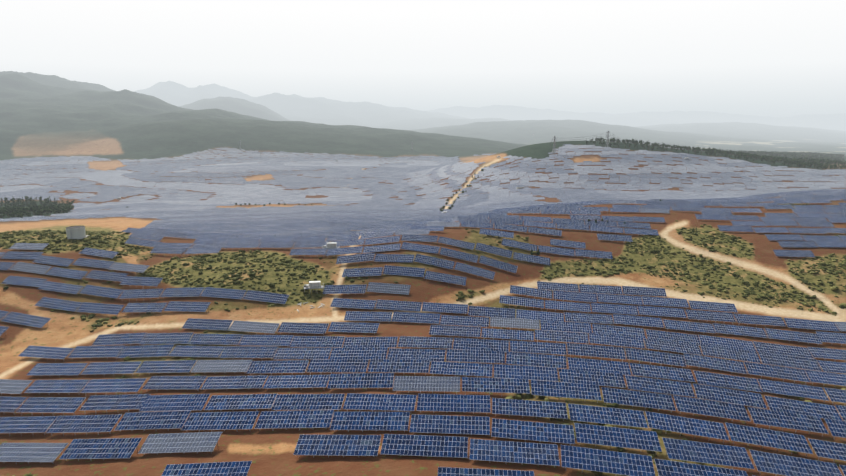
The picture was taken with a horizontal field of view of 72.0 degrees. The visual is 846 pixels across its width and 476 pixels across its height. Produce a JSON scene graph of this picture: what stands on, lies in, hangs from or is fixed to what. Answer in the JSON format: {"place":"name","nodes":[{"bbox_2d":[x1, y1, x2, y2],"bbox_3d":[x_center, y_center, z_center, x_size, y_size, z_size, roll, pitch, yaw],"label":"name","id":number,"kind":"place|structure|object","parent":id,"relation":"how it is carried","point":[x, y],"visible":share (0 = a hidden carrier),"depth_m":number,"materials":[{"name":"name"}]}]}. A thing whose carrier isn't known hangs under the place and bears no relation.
{"place":"outdoors","nodes":[
{"label":"outdoors","id":0,"kind":"place"},
{"bbox_2d":[0,71,845,475],"bbox_3d":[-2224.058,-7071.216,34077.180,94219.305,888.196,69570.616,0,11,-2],"label":"terrain","id":1,"kind":"structure","parent":0,"point":[46,115],"depth_m":348.84,"materials":[{"name":"soil"}]},
{"bbox_2d":[66,226,88,238],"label":"station","id":2,"kind":"object","parent":1,"relation":"on","point":[75,232],"visible":0.96,"depth_m":374.93,"materials":[{"name":"white metal"}]},
{"bbox_2d":[304,281,323,293],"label":"inverter station","id":3,"kind":"object","parent":1,"relation":"on","point":[313,285],"visible":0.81,"depth_m":301.53,"materials":[{"name":"white metal"}]},
{"bbox_2d":[323,242,338,248],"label":"inverter station","id":4,"kind":"object","parent":1,"relation":"on","point":[331,245],"visible":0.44,"depth_m":352.84,"materials":[{"name":"white metal"}]},
{"bbox_2d":[0,144,845,475],"bbox_3d":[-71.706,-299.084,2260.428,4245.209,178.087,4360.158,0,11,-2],"label":"solar tables","id":5,"kind":"object","parent":1,"relation":"on","point":[178,210],"visible":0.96,"depth_m":256.85,"materials":[{"name":"blue glass"}]},
{"bbox_2d":[0,196,845,475],"bbox_3d":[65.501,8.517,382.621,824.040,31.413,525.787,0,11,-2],"label":"scrub bushes","id":6,"kind":"object","parent":1,"relation":"on","point":[51,235],"visible":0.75,"depth_m":335.22,"materials":[{"name":"green plant"}]},
{"bbox_2d":[0,136,845,254],"bbox_3d":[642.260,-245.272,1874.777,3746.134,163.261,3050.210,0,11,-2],"label":"trees","id":7,"kind":"object","parent":1,"relation":"on","point":[21,209],"visible":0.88,"depth_m":1625.96,"materials":[{"name":"green plant"}]},
{"bbox_2d":[1,192,845,475],"bbox_3d":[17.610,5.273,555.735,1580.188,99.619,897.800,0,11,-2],"label":"solar table frames","id":8,"kind":"structure","parent":1,"relation":"on","point":[439,349],"depth_m":226.70,"materials":[{"name":"silver metal"}]},
{"bbox_2d":[0,0,845,116],"label":"sky","id":9,"kind":"structure","parent":0,"point":[773,58],"materials":[{"name":"white"}]},
{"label":"pylon","id":10,"kind":"object","parent":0,"visible":0},
{"bbox_2d":[239,132,619,152],"bbox_3d":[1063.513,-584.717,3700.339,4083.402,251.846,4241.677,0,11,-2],"label":"power lines","id":11,"kind":"object","parent":10,"relation":"hanging from","point":[411,143],"visible":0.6,"depth_m":2994.15,"materials":[{"name":"grey"}]}
]}

